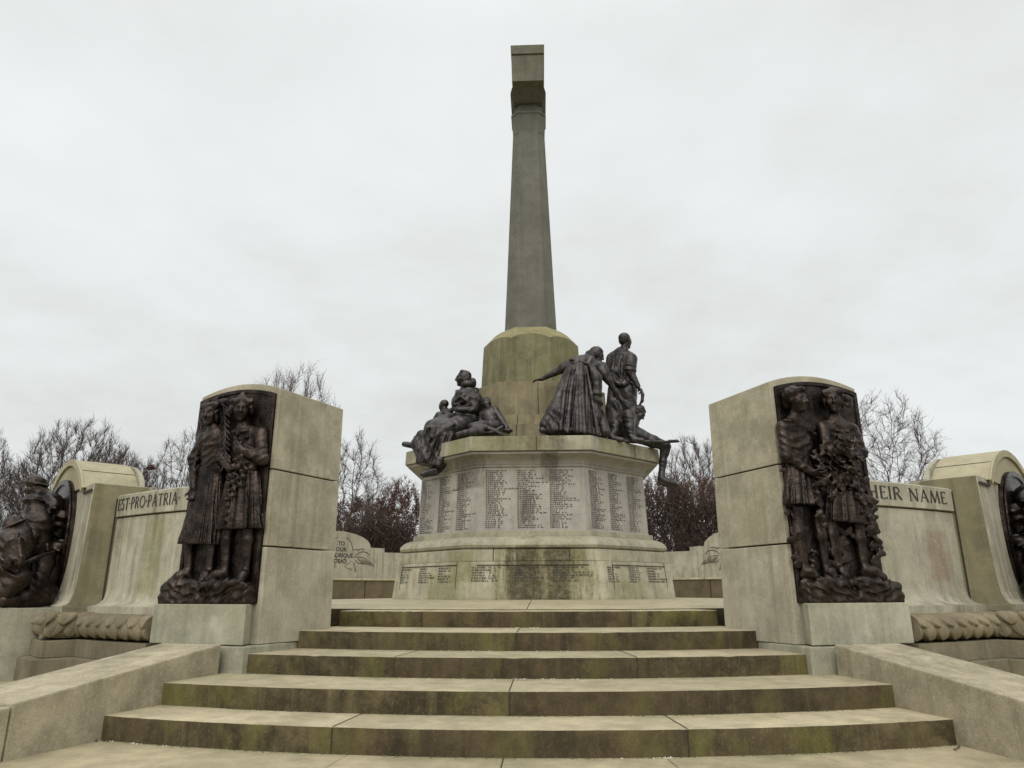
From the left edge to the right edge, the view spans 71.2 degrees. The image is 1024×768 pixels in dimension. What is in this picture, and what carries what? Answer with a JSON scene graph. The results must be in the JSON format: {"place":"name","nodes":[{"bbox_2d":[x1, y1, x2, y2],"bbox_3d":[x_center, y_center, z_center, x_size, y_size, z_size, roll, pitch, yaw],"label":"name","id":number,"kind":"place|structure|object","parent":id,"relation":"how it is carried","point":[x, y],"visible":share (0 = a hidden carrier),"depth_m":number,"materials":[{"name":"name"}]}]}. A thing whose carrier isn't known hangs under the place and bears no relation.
{"place":"outdoors","nodes":[
{"label":"outdoors","id":0,"kind":"place"},
{"bbox_2d":[0,680,13,684],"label":"pavement","id":1,"kind":"structure","parent":0,"point":[4,682],"depth_m":6.75,"materials":[{"name":"stone"}]},
{"bbox_2d":[13,460,156,680],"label":"parapet pier","id":2,"kind":"structure","parent":1,"relation":"on","point":[100,488],"depth_m":7.29,"materials":[{"name":"stone"}]},
{"bbox_2d":[0,607,52,680],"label":"relief pedestal","id":3,"kind":"object","parent":2,"relation":"on","point":[17,635],"visible":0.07,"depth_m":6.94,"materials":[{"name":"stone"}]},
{"bbox_2d":[0,475,76,607],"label":"bronze relief","id":4,"kind":"object","parent":2,"relation":"attached to","point":[36,540],"visible":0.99,"depth_m":7.39},
{"bbox_2d":[61,486,188,667],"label":"inscribed wall","id":5,"kind":"structure","parent":1,"relation":"on","point":[145,559],"depth_m":6.89,"materials":[{"name":"stone"}]},
{"bbox_2d":[150,384,342,673],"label":"relief pillar","id":6,"kind":"structure","parent":1,"relation":"on","point":[296,582],"depth_m":6.55,"materials":[{"name":"stone"}]},
{"bbox_2d":[157,389,276,604],"bbox_3d":[-2.636,0.999,6.514,1.023,1.964,0.310,-6,-17,20],"label":"bronze relief","id":7,"kind":"object","parent":6,"relation":"attached to","point":[221,537],"visible":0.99,"depth_m":6.40},
{"bbox_2d":[327,531,384,578],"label":"parapet pier","id":8,"kind":"structure","parent":1,"relation":"on","point":[355,555],"depth_m":18.12,"materials":[{"name":"stone"}]},
{"bbox_2d":[376,552,401,578],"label":"inscribed wall","id":9,"kind":"structure","parent":1,"relation":"on","point":[387,563],"depth_m":18.62,"materials":[{"name":"stone"}]},
{"bbox_2d":[0,740,1023,767],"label":"landing","id":10,"kind":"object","parent":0,"point":[102,754],"visible":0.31,"depth_m":4.12,"materials":[{"name":"stone"}]},
{"bbox_2d":[0,707,9,762],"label":"step parapet","id":11,"kind":"structure","parent":10,"relation":"on","point":[4,714],"depth_m":4.14,"materials":[{"name":"stone"}]},
{"bbox_2d":[0,643,220,761],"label":"step parapet","id":12,"kind":"structure","parent":10,"relation":"on","point":[63,708],"depth_m":4.74,"materials":[{"name":"stone"}]},
{"bbox_2d":[101,609,956,759],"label":"stone steps","id":13,"kind":"structure","parent":10,"relation":"on","point":[319,695],"depth_m":4.87,"materials":[{"name":"beige stone"}]},
{"bbox_2d":[100,626,955,758],"bbox_3d":[0.073,2.293,5.644,5.506,0.611,2.932,-1,-16,2],"label":"moss","id":14,"kind":"object","parent":13,"relation":"on","point":[262,751],"visible":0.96,"depth_m":4.74,"materials":[{"name":"green plant"}]},
{"bbox_2d":[835,643,1023,760],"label":"step parapet","id":15,"kind":"structure","parent":10,"relation":"on","point":[982,706],"depth_m":4.66,"materials":[{"name":"stone"}]},
{"bbox_2d":[0,0,1023,550],"label":"sky","id":16,"kind":"structure","parent":0,"point":[198,198],"materials":[{"name":"white"}]},
{"bbox_2d":[330,598,724,626],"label":"terrace floor","id":17,"kind":"structure","parent":0,"point":[339,605],"depth_m":8.47,"materials":[{"name":"stone"}]},
{"bbox_2d":[332,578,394,598],"bbox_3d":[-3.978,4.964,17.342,5.854,0.500,0.972,14,-21,-41],"label":"curved stone bench","id":18,"kind":"object","parent":17,"relation":"on","point":[355,588],"visible":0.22,"depth_m":17.75,"materials":[{"name":"beige stone"}]},
{"bbox_2d":[392,44,675,600],"bbox_3d":[0.371,-1.663,14.322,4.630,11.630,4.630,-1,-16,2],"label":"memorial cross","id":19,"kind":"object","parent":17,"relation":"on","point":[525,509],"visible":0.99,"depth_m":11.51,"materials":[{"name":"stone"}]},
{"bbox_2d":[402,411,444,447],"bbox_3d":[-1.460,0.818,12.617,0.945,0.653,0.455,2,-16,-7],"label":"bronze statue","id":20,"kind":"object","parent":19,"relation":"on","point":[407,444],"visible":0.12,"depth_m":12.59,"materials":[{"name":"black metal"}]},
{"bbox_2d":[410,370,482,476],"bbox_3d":[-1.101,0.666,12.388,1.191,2.011,0.844,5,-17,-16],"label":"bronze statue","id":21,"kind":"object","parent":19,"relation":"on","point":[431,437],"visible":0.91,"depth_m":12.11,"materials":[{"name":"black metal"}]},
{"bbox_2d":[439,400,453,413],"bbox_3d":[-1.159,0.546,12.814,0.339,0.564,0.250,-1,-16,2],"label":"bronze statue","id":22,"kind":"object","parent":19,"relation":"on","point":[443,406],"visible":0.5,"depth_m":12.84,"materials":[{"name":"black metal"}]},
{"bbox_2d":[456,396,512,438],"bbox_3d":[-0.438,0.519,11.893,0.702,0.826,0.799,-13,-21,38],"label":"bronze statue","id":23,"kind":"object","parent":19,"relation":"on","point":[491,421],"visible":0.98,"depth_m":11.82,"materials":[{"name":"black metal"}]},
{"bbox_2d":[533,346,620,437],"bbox_3d":[1.073,0.112,11.858,1.463,1.644,0.627,-1,-16,2],"label":"bronze statue","id":24,"kind":"object","parent":19,"relation":"on","point":[575,405],"visible":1,"depth_m":11.59,"materials":[{"name":"black metal"}]},
{"bbox_2d":[605,332,644,439],"bbox_3d":[1.978,0.026,12.620,0.706,1.959,0.514,-4,-17,13],"label":"bronze statue","id":25,"kind":"object","parent":19,"relation":"on","point":[621,361],"visible":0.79,"depth_m":12.46,"materials":[{"name":"black metal"}]},
{"bbox_2d":[608,404,645,442],"bbox_3d":[1.942,0.687,12.137,0.699,0.783,0.803,-1,-16,2],"label":"bronze statue","id":26,"kind":"object","parent":19,"relation":"on","point":[623,425],"visible":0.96,"depth_m":11.89,"materials":[{"name":"black metal"}]},
{"bbox_2d":[624,440,679,443],"bbox_3d":[2.341,0.970,12.018,1.024,0.113,0.109,4,-17,-16],"label":"rifle","id":27,"kind":"object","parent":19,"relation":"on","point":[655,441],"visible":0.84,"depth_m":12.04,"materials":[{"name":"brown metal"}]},
{"bbox_2d":[627,426,680,487],"bbox_3d":[2.379,1.222,12.203,0.894,1.107,0.298,-1,-16,2],"label":"bronze statue","id":28,"kind":"object","parent":19,"relation":"on","point":[664,453],"visible":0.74,"depth_m":12.16,"materials":[{"name":"black metal"}]},
{"bbox_2d":[672,577,722,597],"bbox_3d":[5.128,4.836,16.983,0.972,0.500,5.854,14,-21,-41],"label":"curved stone bench","id":29,"kind":"object","parent":17,"relation":"on","point":[704,587],"visible":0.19,"depth_m":17.67,"materials":[{"name":"beige stone"}]},
{"label":"ground","id":30,"kind":"structure","parent":0,"visible":0},
{"bbox_2d":[0,428,21,525],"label":"bare tree","id":31,"kind":"object","parent":30,"relation":"on","point":[3,462],"visible":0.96,"depth_m":41.88,"materials":[{"name":"brown plant"}]},
{"bbox_2d":[0,462,45,528],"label":"bare tree","id":32,"kind":"object","parent":30,"relation":"on","point":[7,510],"visible":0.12,"depth_m":52.88,"materials":[{"name":"brown plant"}]},
{"bbox_2d":[0,414,151,515],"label":"bare tree","id":33,"kind":"object","parent":30,"relation":"on","point":[62,451],"visible":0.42,"depth_m":44.51,"materials":[{"name":"brown plant"}]},
{"bbox_2d":[86,441,156,489],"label":"bare tree","id":34,"kind":"object","parent":30,"relation":"on","point":[146,475],"visible":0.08,"depth_m":53.91,"materials":[{"name":"brown plant"}]},
{"bbox_2d":[132,457,175,489],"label":"bare tree","id":35,"kind":"object","parent":30,"relation":"on","point":[164,472],"visible":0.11,"depth_m":57.44,"materials":[{"name":"brown plant"}]},
{"bbox_2d":[147,426,196,489],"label":"bare tree","id":36,"kind":"object","parent":30,"relation":"on","point":[178,467],"visible":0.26,"depth_m":50.93,"materials":[{"name":"brown plant"}]},
{"bbox_2d":[253,361,342,424],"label":"bare tree","id":37,"kind":"object","parent":30,"relation":"on","point":[305,386],"visible":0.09,"depth_m":50.39,"materials":[{"name":"brown plant"}]},
{"bbox_2d":[335,423,390,533],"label":"bare tree","id":38,"kind":"object","parent":30,"relation":"on","point":[342,464],"visible":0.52,"depth_m":42.30,"materials":[{"name":"brown plant"}]},
{"bbox_2d":[336,494,401,539],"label":"bare tree","id":39,"kind":"object","parent":30,"relation":"on","point":[359,506],"visible":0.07,"depth_m":49.20,"materials":[{"name":"brown plant"}]},
{"bbox_2d":[336,503,417,552],"bbox_3d":[-5.745,7.175,29.344,5.481,4.664,2.958,-1,-16,2],"label":"hedge","id":40,"kind":"object","parent":30,"relation":"on","point":[391,536],"visible":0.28,"depth_m":29.45,"materials":[{"name":"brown plant"}]},
{"bbox_2d":[374,474,420,552],"bbox_3d":[-6.118,8.681,39.559,3.397,7.443,3.456,-13,-21,38],"label":"bare tree","id":41,"kind":"object","parent":30,"relation":"on","point":[394,496],"visible":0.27,"depth_m":39.69,"materials":[{"name":"brown plant"}]},
{"bbox_2d":[644,470,694,551],"bbox_3d":[8.272,8.374,38.978,4.032,7.640,3.212,-1,-16,2],"label":"bare tree","id":42,"kind":"object","parent":30,"relation":"on","point":[648,482],"visible":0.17,"depth_m":39.34,"materials":[{"name":"brown plant"}]},
{"bbox_2d":[644,470,717,551],"bbox_3d":[7.343,6.829,31.075,4.829,6.222,2.895,-1,-16,2],"label":"hedge","id":43,"kind":"object","parent":30,"relation":"on","point":[674,508],"visible":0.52,"depth_m":31.12,"materials":[{"name":"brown plant"}]},
{"bbox_2d":[666,433,714,536],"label":"bare tree","id":44,"kind":"object","parent":30,"relation":"on","point":[691,466],"visible":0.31,"depth_m":45.71,"materials":[{"name":"brown plant"}]},
{"bbox_2d":[667,472,716,550],"bbox_3d":[9.971,8.022,36.902,4.006,7.156,3.865,10,-19,-31],"label":"bare tree","id":45,"kind":"object","parent":30,"relation":"on","point":[702,485],"visible":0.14,"depth_m":37.07,"materials":[{"name":"brown plant"}]},
{"bbox_2d":[858,387,952,483],"bbox_3d":[18.765,5.410,35.211,6.395,11.193,6.935,13,-21,-38],"label":"bare tree","id":46,"kind":"object","parent":30,"relation":"on","point":[921,455],"visible":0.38,"depth_m":35.09,"materials":[{"name":"brown plant"}]},
{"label":"pavement","id":47,"kind":"structure","parent":0,"visible":0},
{"bbox_2d":[665,551,698,577],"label":"inscribed wall","id":48,"kind":"structure","parent":47,"relation":"on","point":[683,564],"depth_m":18.37,"materials":[{"name":"stone"}]},
{"bbox_2d":[690,533,725,576],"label":"parapet pier","id":49,"kind":"structure","parent":47,"relation":"on","point":[708,557],"depth_m":17.98,"materials":[{"name":"stone"}]},
{"bbox_2d":[709,376,913,674],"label":"relief pillar","id":50,"kind":"structure","parent":47,"relation":"on","point":[758,586],"depth_m":6.37,"materials":[{"name":"stone"}]},
{"bbox_2d":[773,382,904,603],"bbox_3d":[2.809,0.919,6.286,1.052,1.964,0.327,5,-17,-16],"label":"bronze relief","id":51,"kind":"object","parent":50,"relation":"attached to","point":[830,502],"visible":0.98,"depth_m":6.19},
{"bbox_2d":[869,480,1015,672],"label":"inscribed wall","id":52,"kind":"structure","parent":47,"relation":"on","point":[921,563],"depth_m":6.60,"materials":[{"name":"stone"}]},
{"bbox_2d":[910,450,1023,675],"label":"parapet pier","id":53,"kind":"structure","parent":47,"relation":"on","point":[971,482],"depth_m":7.00,"materials":[{"name":"stone"}]},
{"bbox_2d":[998,471,1023,597],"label":"bronze relief","id":54,"kind":"object","parent":53,"relation":"attached to","point":[1011,495],"visible":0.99,"depth_m":7.29}
]}

